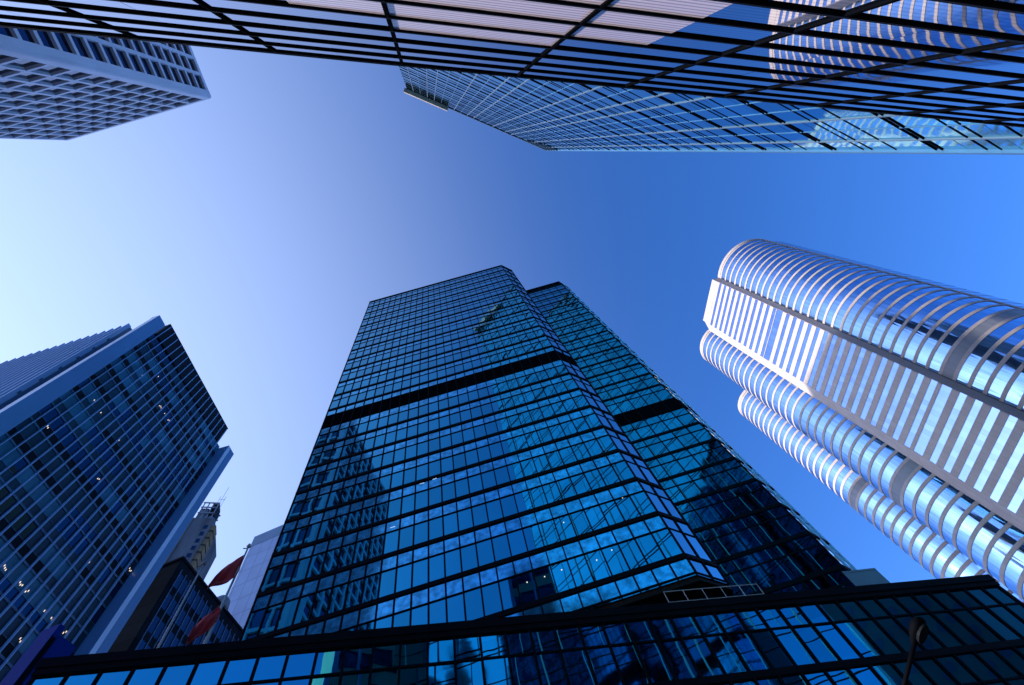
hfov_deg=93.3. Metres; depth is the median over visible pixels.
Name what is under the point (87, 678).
window pane
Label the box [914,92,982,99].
window pane
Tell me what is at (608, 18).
window pane
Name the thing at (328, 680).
window pane
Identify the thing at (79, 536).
window pane
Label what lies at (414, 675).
window pane
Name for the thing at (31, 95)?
window
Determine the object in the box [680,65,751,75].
window pane
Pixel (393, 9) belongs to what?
window pane
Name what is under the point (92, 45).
window
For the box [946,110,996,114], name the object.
window pane
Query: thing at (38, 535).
window pane
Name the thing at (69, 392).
window pane
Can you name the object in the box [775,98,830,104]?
window pane
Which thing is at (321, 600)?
window pane
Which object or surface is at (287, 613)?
window pane
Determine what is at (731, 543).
window pane
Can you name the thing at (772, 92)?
window pane
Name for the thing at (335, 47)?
window pane
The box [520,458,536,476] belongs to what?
window pane
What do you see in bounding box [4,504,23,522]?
window pane
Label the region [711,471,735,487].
window pane
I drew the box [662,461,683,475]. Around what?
window pane
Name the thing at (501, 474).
window pane
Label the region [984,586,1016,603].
window pane
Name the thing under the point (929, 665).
window pane
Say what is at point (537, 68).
window pane
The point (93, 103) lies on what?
window
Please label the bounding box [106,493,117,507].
window pane
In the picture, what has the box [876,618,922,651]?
window pane
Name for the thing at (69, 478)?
window pane
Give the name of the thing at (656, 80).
window pane
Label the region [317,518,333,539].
window pane
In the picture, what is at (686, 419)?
window pane
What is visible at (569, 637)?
window pane
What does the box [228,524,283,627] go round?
panel block
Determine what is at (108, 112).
window
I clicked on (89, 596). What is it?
window pane
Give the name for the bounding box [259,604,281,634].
window pane
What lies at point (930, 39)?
window pane
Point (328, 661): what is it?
window pane
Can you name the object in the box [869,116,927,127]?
window pane
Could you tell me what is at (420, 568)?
window pane
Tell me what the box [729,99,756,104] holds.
window pane
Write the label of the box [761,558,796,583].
window pane
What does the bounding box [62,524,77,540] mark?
window pane
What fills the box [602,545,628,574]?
window pane
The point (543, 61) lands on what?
window pane
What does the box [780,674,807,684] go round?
window pane
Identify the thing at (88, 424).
window pane
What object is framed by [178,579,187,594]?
window
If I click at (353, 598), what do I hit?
window pane
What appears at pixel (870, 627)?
window pane
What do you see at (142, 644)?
window
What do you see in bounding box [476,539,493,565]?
window pane
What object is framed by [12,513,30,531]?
window pane
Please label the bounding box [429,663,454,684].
window pane
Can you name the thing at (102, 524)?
window pane
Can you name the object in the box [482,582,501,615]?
window pane
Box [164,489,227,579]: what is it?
apartment block
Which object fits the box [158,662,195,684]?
window pane
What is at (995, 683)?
window pane
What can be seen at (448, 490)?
window pane
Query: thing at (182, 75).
window
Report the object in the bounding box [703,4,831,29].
window pane
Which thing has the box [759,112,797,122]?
window pane
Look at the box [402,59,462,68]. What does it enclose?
window pane
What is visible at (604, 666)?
window pane
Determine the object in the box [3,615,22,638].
window pane
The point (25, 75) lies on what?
window
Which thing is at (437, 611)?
window pane
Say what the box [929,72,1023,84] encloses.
window pane
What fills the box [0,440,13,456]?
window pane
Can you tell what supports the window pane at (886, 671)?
in the glass podium
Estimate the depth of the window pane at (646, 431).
62.95 m
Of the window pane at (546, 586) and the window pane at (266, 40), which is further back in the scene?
the window pane at (546, 586)
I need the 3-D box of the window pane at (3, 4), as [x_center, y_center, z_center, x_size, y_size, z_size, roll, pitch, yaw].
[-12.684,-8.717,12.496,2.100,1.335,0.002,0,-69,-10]
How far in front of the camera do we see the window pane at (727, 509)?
48.72 m
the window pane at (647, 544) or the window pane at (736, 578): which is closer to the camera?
the window pane at (647, 544)
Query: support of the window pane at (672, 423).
in the glass tower at (747, 521)
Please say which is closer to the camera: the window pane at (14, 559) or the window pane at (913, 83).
the window pane at (913, 83)
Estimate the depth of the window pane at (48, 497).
64.33 m
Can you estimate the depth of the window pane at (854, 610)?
25.65 m
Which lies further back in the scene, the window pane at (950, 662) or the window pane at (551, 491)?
the window pane at (551, 491)
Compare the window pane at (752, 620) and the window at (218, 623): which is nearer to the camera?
the window pane at (752, 620)
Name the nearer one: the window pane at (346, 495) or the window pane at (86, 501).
the window pane at (346, 495)
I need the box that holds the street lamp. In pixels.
[901,616,928,684]
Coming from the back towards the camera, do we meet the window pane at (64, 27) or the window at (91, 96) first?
the window at (91, 96)
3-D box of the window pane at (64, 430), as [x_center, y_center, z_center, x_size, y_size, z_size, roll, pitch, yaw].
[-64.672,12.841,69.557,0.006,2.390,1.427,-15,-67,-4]
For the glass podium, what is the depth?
22.58 m
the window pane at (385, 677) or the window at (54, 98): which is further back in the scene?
the window at (54, 98)
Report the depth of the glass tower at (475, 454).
40.73 m
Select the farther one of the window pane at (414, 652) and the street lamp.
the window pane at (414, 652)
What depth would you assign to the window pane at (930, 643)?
24.33 m
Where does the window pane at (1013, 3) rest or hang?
in the finned glass block at (958, 60)
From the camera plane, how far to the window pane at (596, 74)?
16.74 m
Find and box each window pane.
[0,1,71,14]
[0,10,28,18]
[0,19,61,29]
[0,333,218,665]
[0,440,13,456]
[0,495,16,514]
[0,545,12,563]
[0,554,19,574]
[0,599,8,613]
[0,607,15,630]
[0,664,10,682]
[2,449,20,466]
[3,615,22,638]
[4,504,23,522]
[7,562,27,583]
[8,11,103,26]
[9,458,27,475]
[10,623,30,646]
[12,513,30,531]
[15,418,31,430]
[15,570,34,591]
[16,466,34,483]
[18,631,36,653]
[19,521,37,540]
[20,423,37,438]
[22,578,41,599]
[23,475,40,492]
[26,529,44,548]
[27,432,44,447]
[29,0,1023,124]
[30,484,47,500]
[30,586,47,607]
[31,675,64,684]
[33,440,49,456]
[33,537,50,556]
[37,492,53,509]
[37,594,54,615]
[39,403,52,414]
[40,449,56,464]
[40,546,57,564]
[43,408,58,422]
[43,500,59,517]
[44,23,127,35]
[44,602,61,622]
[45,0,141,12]
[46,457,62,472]
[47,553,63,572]
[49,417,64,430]
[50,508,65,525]
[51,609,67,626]
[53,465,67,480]
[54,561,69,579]
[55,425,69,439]
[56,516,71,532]
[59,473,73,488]
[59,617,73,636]
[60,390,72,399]
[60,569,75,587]
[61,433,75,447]
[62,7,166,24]
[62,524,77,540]
[63,395,77,408]
[63,671,98,684]
[65,481,79,496]
[65,624,79,641]
[66,577,81,594]
[67,441,81,455]
[69,403,82,416]
[69,531,83,548]
[71,489,85,504]
[73,449,86,462]
[73,584,87,602]
[73,631,86,651]
[74,411,87,424]
[75,539,89,555]
[77,497,90,511]
[78,456,91,471]
[79,591,93,609]
[80,419,93,432]
[81,546,94,563]
[82,504,95,519]
[84,464,97,478]
[85,427,98,439]
[85,598,99,616]
[87,554,100,570]
[88,512,101,526]
[90,472,102,486]
[91,434,103,447]
[91,605,104,623]
[92,560,105,577]
[93,518,106,534]
[95,479,107,493]
[95,668,131,684]
[96,20,187,34]
[98,568,111,584]
[99,526,111,540]
[100,486,112,500]
[104,574,116,591]
[105,533,117,548]
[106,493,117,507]
[109,581,121,598]
[110,540,122,555]
[111,500,122,514]
[115,547,126,562]
[116,507,127,521]
[120,553,131,568]
[121,2,224,21]
[121,514,131,528]
[124,31,206,43]
[125,560,136,575]
[127,665,163,684]
[138,0,202,7]
[153,17,242,32]
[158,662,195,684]
[175,28,256,41]
[189,659,226,684]
[196,38,269,49]
[200,0,302,18]
[220,13,314,30]
[221,656,256,683]
[240,26,323,40]
[241,609,264,640]
[251,681,278,684]
[252,653,286,680]
[256,37,332,49]
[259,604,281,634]
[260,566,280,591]
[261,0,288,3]
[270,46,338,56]
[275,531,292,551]
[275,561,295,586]
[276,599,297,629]
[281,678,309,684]
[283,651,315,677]
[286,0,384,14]
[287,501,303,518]
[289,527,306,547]
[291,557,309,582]
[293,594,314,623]
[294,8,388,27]
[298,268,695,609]
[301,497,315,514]
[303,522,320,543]
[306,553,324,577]
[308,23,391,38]
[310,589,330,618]
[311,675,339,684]
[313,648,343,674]
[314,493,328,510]
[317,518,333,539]
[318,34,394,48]
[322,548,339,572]
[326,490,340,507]
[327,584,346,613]
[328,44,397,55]
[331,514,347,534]
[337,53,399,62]
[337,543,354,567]
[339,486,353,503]
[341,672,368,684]
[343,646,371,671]
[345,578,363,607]
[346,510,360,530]
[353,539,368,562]
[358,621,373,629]
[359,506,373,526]
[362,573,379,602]
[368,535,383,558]
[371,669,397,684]
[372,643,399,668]
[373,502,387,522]
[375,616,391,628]
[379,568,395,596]
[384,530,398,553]
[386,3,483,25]
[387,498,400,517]
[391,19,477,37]
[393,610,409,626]
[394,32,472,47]
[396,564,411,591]
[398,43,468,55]
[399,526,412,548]
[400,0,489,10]
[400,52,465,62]
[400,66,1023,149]
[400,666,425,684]
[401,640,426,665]
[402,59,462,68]
[411,604,427,624]
[412,559,427,586]
[414,521,427,544]
[429,517,442,539]
[429,554,443,581]
[429,599,445,623]
[429,638,453,662]
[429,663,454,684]
[443,513,457,534]
[445,549,460,575]
[447,593,464,621]
[455,635,480,659]
[457,660,483,684]
[458,508,472,530]
[461,544,477,570]
[462,65,520,74]
[464,59,527,68]
[464,588,482,619]
[467,50,536,62]
[468,474,482,492]
[470,41,546,54]
[472,504,487,525]
[475,29,558,45]
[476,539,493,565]
[480,15,574,35]
[481,470,495,488]
[481,633,506,656]
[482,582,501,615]
[484,657,511,684]
[486,0,594,21]
[486,499,502,520]
[492,534,510,560]
[494,466,509,484]
[499,577,520,609]
[500,495,517,516]
[506,631,532,653]
[507,462,522,480]
[508,529,526,555]
[510,655,539,684]
[514,491,531,511]
[516,571,538,603]
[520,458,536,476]
[522,72,578,79]
[523,525,542,550]
[528,65,591,74]
[529,486,546,507]
[530,286,672,414]
[531,628,557,651]
[533,455,549,471]
[534,566,556,597]
[536,58,603,69]
[536,652,567,684]
[539,520,559,544]
[543,482,561,502]
[546,50,620,62]
[546,451,563,467]
[551,561,574,591]
[554,515,575,539]
[556,626,583,648]
[557,39,639,54]
[557,478,576,498]
[559,447,576,463]
[562,0,605,4]
[562,649,594,684]
[568,555,592,585]
[569,510,591,534]
[571,27,664,44]
[571,474,590,493]
[572,443,589,459]
[574,77,632,84]
[580,624,607,646]
[584,72,648,80]
[584,439,602,455]
[585,469,605,489]
[585,506,607,529]
[585,550,610,580]
[587,10,693,32]
[587,647,622,684]
[596,65,666,75]
[597,436,615,451]
[599,465,619,484]
[600,501,623,524]
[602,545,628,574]
[604,622,631,643]
[607,0,730,18]
[611,57,687,68]
[612,461,633,480]
[612,644,648,684]
[615,496,639,519]
[619,539,646,568]
[626,430,640,440]
[627,48,712,61]
[627,619,654,640]
[630,491,655,514]
[632,83,685,90]
[636,426,654,437]
[636,534,664,562]
[636,642,674,682]
[637,447,653,458]
[645,78,706,86]
[648,36,743,53]
[648,442,668,455]
[649,422,668,433]
[649,617,678,638]
[650,465,667,478]
[652,529,681,557]
[660,640,699,678]
[661,72,726,81]
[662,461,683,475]
[663,417,682,428]
[663,438,683,450]
[665,487,684,502]
[672,615,701,636]
[673,22,783,42]
[677,88,734,94]
[677,413,696,424]
[677,433,698,446]
[678,456,699,470]
[678,481,702,497]
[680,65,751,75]
[682,511,704,528]
[683,637,723,675]
[692,429,712,441]
[693,451,715,465]
[694,84,756,91]
[694,476,718,492]
[694,613,723,633]
[696,505,722,524]
[702,539,726,559]
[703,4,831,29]
[704,57,785,69]
[704,97,737,107]
[707,635,746,673]
[709,446,731,460]
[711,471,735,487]
[714,500,740,518]
[715,78,783,87]
[716,533,746,554]
[716,611,745,631]
[719,105,754,115]
[725,572,753,595]
[728,466,752,482]
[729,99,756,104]
[729,633,770,670]
[730,47,823,61]
[731,494,758,512]
[732,680,755,684]
[735,94,783,99]
[735,527,765,548]
[736,72,814,82]
[737,609,766,629]
[740,102,779,113]
[741,565,774,590]
[749,0,883,12]
[749,489,776,506]
[751,630,794,667]
[752,90,811,96]
[754,521,785,542]
[757,677,781,684]
[758,607,788,627]
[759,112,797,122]
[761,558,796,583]
[763,35,869,52]
[764,102,808,111]
[766,64,847,76]
[773,515,805,535]
[773,628,816,664]
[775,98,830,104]
[777,85,838,92]
[778,123,815,131]
[778,606,809,624]
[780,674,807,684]
[782,552,817,576]
[783,109,827,120]
[794,626,838,661]
[796,56,891,69]
[798,94,860,101]
[798,604,829,622]
[802,80,873,88]
[802,545,837,569]
[803,19,927,40]
[804,121,847,130]
[804,671,833,684]
[812,108,863,118]
[816,624,860,659]
[818,602,849,620]
[820,131,866,140]
[825,90,891,97]
[827,668,858,684]
[834,118,883,129]
[835,622,881,656]
[836,44,945,61]
[836,73,915,83]
[837,583,854,587]
[838,600,868,618]
[839,142,882,149]
[850,666,883,684]
[851,100,908,105]
[852,129,903,139]
[853,85,928,93]
[856,620,902,654]
[857,0,1003,26]
[857,111,887,115]
[858,598,888,616]
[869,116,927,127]
[872,141,921,149]
[872,663,908,684]
[874,65,963,77]
[876,596,907,614]
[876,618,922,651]
[881,97,940,102]
[882,30,1011,51]
[888,127,947,138]
[889,79,970,89]
[890,104,950,110]
[893,661,933,684]
[895,595,926,612]
[895,616,943,649]
[909,140,966,148]
[913,593,945,610]
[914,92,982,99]
[914,117,975,125]
[915,614,962,646]
[915,658,956,684]
[920,56,1020,70]
[921,101,988,107]
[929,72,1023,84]
[931,125,1001,137]
[931,591,963,608]
[934,612,982,644]
[935,655,977,683]
[944,12,1023,37]
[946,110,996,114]
[949,590,981,606]
[952,610,1002,642]
[954,139,1021,149]
[957,87,1023,95]
[957,653,999,680]
[959,97,1023,104]
[966,588,999,604]
[971,0,1023,7]
[972,608,1020,639]
[974,44,1023,59]
[976,650,1020,677]
[978,64,1023,75]
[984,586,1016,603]
[985,124,1023,136]
[986,681,1006,684]
[989,606,1023,635]
[997,648,1023,673]
[1007,604,1023,618]
[1007,678,1023,684]
[1015,646,1023,653]
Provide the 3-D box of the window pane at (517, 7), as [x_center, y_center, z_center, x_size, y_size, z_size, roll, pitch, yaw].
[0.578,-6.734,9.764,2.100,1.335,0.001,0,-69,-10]
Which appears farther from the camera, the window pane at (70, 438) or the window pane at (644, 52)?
the window pane at (70, 438)
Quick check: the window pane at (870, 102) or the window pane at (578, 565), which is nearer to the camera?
the window pane at (870, 102)
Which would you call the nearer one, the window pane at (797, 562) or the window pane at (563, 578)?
the window pane at (563, 578)
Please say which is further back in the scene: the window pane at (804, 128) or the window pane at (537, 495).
the window pane at (804, 128)
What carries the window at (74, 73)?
in the precast tower at (59, 86)
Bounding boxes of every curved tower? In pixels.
[700,239,1023,599]
[738,390,1023,602]
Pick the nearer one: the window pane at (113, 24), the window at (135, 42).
the window pane at (113, 24)
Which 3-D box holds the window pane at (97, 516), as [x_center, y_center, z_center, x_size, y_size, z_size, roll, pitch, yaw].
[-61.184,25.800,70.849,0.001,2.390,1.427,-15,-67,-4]
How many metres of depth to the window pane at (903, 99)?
17.34 m
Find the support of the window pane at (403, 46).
in the finned glass block at (958, 60)
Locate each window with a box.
[0,27,12,36]
[0,54,10,59]
[0,68,13,73]
[0,79,15,84]
[0,90,19,94]
[0,93,197,137]
[2,100,23,103]
[8,108,26,111]
[9,59,37,66]
[14,73,39,78]
[14,116,30,118]
[17,29,34,42]
[20,84,40,88]
[23,94,44,97]
[28,102,44,106]
[31,110,47,113]
[37,31,54,48]
[37,66,64,72]
[41,78,61,82]
[44,88,63,92]
[46,97,64,100]
[48,105,64,108]
[54,32,72,53]
[62,71,86,76]
[64,82,82,86]
[66,91,81,95]
[66,100,82,103]
[71,35,88,57]
[83,76,104,81]
[84,86,101,89]
[85,94,99,98]
[85,102,100,105]
[87,40,103,61]
[102,45,116,64]
[102,97,117,100]
[103,80,122,84]
[103,89,118,92]
[110,38,118,44]
[116,50,129,68]
[120,92,134,95]
[121,84,136,87]
[122,39,130,48]
[129,54,140,71]
[132,40,141,52]
[136,639,145,649]
[137,87,151,90]
[140,58,151,74]
[142,41,151,55]
[148,615,159,633]
[150,90,163,93]
[151,61,161,77]
[153,45,161,59]
[153,621,164,639]
[158,626,169,644]
[161,64,170,79]
[161,594,172,610]
[162,49,170,62]
[163,632,174,646]
[166,599,176,615]
[170,67,179,82]
[171,52,179,65]
[171,604,181,621]
[171,637,178,646]
[174,574,183,588]
[176,610,185,626]
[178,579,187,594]
[179,70,187,84]
[180,56,187,67]
[180,615,190,631]
[182,45,188,53]
[183,584,191,599]
[185,620,194,635]
[187,73,194,86]
[187,590,196,605]
[188,59,195,70]
[192,595,200,610]
[194,635,202,644]
[195,75,202,88]
[196,600,204,614]
[200,604,208,618]
[213,619,220,634]
[217,624,224,639]
[221,628,228,641]
[227,633,232,641]
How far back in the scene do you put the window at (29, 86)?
87.24 m
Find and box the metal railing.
[663,584,763,601]
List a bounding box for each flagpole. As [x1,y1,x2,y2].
[157,560,205,647]
[203,543,250,643]
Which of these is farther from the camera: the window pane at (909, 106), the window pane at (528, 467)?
the window pane at (528, 467)
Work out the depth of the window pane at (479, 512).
38.09 m
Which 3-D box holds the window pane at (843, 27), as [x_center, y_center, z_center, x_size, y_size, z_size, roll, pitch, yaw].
[6.997,-6.230,9.622,2.100,1.335,0.002,0,-69,-10]
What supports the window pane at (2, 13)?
in the finned glass block at (958, 60)
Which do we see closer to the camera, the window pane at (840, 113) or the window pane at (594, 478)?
the window pane at (594, 478)
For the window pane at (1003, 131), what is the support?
in the cyan glass tower at (551, 115)
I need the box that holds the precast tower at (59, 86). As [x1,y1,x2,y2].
[0,27,210,140]
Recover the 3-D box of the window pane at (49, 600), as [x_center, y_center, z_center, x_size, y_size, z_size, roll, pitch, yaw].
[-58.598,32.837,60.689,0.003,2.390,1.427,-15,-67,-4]
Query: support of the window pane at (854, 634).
in the glass podium
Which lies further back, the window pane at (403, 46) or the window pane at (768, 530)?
the window pane at (768, 530)
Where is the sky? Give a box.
[0,46,1023,596]
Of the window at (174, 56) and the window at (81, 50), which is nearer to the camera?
the window at (81, 50)
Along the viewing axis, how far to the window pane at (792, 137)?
84.76 m
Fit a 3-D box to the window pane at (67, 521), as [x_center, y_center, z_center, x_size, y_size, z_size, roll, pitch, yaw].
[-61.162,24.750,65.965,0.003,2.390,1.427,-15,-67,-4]
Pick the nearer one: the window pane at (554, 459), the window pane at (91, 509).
the window pane at (554, 459)
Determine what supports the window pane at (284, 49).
in the finned glass block at (958, 60)
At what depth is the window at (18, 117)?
102.95 m
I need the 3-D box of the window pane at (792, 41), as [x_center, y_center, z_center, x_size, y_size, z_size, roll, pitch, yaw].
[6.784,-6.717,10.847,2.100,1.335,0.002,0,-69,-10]
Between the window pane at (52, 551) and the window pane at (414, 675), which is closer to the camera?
the window pane at (414, 675)
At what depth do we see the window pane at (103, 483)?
73.58 m
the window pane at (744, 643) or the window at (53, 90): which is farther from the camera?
the window at (53, 90)
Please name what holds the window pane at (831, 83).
in the finned glass block at (958, 60)
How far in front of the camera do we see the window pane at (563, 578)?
31.21 m
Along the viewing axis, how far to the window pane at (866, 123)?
44.88 m
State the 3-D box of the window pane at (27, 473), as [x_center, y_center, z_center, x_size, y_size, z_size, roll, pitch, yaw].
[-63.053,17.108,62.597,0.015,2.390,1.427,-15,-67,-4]
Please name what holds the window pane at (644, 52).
in the finned glass block at (958, 60)
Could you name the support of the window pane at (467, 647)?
in the glass podium
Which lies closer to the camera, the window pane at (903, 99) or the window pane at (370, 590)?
the window pane at (903, 99)
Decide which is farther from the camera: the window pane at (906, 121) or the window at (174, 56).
the window at (174, 56)
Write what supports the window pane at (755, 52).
in the finned glass block at (958, 60)
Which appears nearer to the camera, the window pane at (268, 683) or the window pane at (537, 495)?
the window pane at (268, 683)
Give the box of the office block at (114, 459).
[0,315,233,682]
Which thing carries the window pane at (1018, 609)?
in the glass podium
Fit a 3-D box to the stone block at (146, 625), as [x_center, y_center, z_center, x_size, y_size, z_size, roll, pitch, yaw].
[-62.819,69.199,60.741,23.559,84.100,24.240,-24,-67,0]
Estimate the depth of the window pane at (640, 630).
23.54 m
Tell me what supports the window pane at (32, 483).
in the office block at (114, 459)
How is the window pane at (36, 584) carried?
in the office block at (114, 459)
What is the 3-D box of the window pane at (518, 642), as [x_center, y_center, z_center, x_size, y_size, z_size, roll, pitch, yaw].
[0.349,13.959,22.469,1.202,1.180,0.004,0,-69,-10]
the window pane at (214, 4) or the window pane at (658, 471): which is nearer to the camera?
the window pane at (214, 4)
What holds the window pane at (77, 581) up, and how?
in the office block at (114, 459)
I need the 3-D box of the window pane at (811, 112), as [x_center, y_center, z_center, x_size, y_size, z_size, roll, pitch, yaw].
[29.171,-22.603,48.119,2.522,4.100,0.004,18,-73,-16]
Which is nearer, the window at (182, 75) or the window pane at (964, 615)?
the window pane at (964, 615)
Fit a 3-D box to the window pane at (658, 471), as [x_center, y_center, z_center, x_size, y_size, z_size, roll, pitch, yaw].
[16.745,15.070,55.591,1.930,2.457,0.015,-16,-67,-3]
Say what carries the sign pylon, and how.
on the ground
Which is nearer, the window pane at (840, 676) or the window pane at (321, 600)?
the window pane at (840, 676)
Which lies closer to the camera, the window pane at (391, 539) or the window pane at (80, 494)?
the window pane at (391, 539)
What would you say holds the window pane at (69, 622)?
in the office block at (114, 459)
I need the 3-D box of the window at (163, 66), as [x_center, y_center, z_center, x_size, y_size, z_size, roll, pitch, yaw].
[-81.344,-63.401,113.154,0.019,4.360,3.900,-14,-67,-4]
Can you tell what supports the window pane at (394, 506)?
in the glass tower at (475, 454)
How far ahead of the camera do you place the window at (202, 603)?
91.95 m
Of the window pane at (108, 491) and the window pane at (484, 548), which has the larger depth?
the window pane at (108, 491)
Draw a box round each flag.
[186,606,220,644]
[207,555,243,588]
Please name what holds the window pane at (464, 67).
in the finned glass block at (958, 60)
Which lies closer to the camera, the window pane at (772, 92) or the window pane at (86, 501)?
the window pane at (772, 92)
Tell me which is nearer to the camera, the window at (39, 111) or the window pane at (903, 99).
the window pane at (903, 99)
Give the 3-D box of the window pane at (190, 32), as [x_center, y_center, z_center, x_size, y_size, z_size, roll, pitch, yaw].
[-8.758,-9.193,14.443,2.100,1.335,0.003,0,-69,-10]
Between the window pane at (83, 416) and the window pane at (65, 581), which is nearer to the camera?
the window pane at (65, 581)
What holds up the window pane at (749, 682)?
in the glass podium
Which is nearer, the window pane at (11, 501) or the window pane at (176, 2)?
the window pane at (176, 2)
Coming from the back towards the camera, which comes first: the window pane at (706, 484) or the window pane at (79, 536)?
the window pane at (79, 536)
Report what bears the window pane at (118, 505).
in the office block at (114, 459)
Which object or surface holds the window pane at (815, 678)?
in the glass podium
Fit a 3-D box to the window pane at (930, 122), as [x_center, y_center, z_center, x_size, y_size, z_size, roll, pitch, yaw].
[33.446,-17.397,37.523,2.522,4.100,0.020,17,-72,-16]
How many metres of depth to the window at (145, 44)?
108.15 m
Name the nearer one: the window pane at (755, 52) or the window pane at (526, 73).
the window pane at (755, 52)
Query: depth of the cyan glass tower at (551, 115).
69.86 m
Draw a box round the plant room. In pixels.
[842,568,889,585]
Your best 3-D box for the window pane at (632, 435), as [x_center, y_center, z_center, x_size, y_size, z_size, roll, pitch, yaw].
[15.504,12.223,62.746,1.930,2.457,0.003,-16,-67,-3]
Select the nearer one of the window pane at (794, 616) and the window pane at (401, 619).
the window pane at (794, 616)
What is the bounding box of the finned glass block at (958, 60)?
[0,0,1023,127]
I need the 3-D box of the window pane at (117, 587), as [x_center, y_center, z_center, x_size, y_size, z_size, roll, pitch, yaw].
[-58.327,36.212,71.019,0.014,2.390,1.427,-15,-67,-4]
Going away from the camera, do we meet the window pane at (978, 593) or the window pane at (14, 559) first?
the window pane at (978, 593)
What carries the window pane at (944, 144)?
in the cyan glass tower at (551, 115)
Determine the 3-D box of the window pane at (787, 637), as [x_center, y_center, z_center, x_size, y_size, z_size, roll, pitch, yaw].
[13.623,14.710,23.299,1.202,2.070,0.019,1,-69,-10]
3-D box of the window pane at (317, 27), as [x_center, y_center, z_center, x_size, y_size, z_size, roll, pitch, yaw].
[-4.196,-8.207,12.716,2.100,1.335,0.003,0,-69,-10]
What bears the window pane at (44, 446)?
in the office block at (114, 459)
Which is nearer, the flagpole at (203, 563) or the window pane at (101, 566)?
the flagpole at (203, 563)
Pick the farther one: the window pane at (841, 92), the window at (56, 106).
the window at (56, 106)
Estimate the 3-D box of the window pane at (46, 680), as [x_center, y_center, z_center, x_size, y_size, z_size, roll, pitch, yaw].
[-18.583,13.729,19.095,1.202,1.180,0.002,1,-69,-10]
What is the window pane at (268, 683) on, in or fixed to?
in the glass podium
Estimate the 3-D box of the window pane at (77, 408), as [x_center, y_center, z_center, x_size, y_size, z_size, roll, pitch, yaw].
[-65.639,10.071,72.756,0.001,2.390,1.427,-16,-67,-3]
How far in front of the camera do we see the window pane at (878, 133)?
45.54 m
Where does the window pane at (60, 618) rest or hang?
in the office block at (114, 459)
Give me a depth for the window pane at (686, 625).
23.97 m
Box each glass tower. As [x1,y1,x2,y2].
[239,265,732,640]
[399,66,1023,154]
[526,281,856,595]
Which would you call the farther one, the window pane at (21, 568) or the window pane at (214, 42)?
the window pane at (21, 568)
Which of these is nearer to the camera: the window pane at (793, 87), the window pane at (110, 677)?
the window pane at (793, 87)
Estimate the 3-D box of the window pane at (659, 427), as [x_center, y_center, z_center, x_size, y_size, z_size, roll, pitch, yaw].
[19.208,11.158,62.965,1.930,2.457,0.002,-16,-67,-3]
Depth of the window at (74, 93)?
98.07 m
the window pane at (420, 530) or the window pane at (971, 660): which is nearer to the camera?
the window pane at (971, 660)
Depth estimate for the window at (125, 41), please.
100.45 m
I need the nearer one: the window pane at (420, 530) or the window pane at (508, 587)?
the window pane at (508, 587)
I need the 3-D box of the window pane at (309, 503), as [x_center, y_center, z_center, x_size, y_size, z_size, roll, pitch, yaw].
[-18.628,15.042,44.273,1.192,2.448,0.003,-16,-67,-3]
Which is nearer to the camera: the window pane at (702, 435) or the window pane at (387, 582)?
the window pane at (387, 582)
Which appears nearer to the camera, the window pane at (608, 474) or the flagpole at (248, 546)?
the flagpole at (248, 546)
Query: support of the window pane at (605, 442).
in the glass tower at (475, 454)
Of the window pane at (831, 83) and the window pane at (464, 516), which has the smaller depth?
the window pane at (831, 83)
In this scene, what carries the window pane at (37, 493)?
in the office block at (114, 459)
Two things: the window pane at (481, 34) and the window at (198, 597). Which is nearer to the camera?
the window pane at (481, 34)
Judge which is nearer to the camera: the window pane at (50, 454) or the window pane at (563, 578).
the window pane at (563, 578)
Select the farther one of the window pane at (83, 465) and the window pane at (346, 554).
the window pane at (83, 465)
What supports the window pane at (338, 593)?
in the glass tower at (475, 454)
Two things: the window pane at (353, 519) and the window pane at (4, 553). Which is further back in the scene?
the window pane at (4, 553)
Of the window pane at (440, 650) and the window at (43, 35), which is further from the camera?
the window at (43, 35)
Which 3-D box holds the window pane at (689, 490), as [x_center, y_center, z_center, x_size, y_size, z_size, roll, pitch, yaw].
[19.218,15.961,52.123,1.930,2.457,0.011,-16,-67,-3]
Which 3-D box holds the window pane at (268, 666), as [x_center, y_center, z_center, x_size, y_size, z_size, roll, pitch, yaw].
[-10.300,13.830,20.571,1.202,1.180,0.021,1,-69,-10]
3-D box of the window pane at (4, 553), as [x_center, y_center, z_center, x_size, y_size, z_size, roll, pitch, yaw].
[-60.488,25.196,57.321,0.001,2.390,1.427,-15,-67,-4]
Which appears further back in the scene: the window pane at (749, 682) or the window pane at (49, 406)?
the window pane at (49, 406)
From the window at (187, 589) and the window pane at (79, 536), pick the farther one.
the window at (187, 589)
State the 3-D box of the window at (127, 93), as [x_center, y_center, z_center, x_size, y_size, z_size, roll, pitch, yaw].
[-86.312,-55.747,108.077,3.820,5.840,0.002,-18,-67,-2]
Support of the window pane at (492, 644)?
in the glass podium
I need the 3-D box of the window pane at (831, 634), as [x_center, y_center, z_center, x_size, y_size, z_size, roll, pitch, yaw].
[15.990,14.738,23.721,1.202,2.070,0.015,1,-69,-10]
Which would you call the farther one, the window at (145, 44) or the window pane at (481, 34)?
the window at (145, 44)
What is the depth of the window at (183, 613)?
86.78 m
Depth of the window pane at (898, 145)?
46.22 m
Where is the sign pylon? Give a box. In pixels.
[0,623,75,684]
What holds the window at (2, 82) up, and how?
in the precast tower at (59, 86)
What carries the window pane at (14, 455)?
in the office block at (114, 459)
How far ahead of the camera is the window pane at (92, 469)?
72.43 m
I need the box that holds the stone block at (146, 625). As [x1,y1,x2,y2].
[108,556,242,651]
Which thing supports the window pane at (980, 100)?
in the finned glass block at (958, 60)
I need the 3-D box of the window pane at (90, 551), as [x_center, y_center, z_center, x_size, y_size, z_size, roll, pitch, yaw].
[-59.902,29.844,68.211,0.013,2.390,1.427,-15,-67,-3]
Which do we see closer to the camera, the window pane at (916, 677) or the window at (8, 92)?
the window pane at (916, 677)
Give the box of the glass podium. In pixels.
[26,574,1023,684]

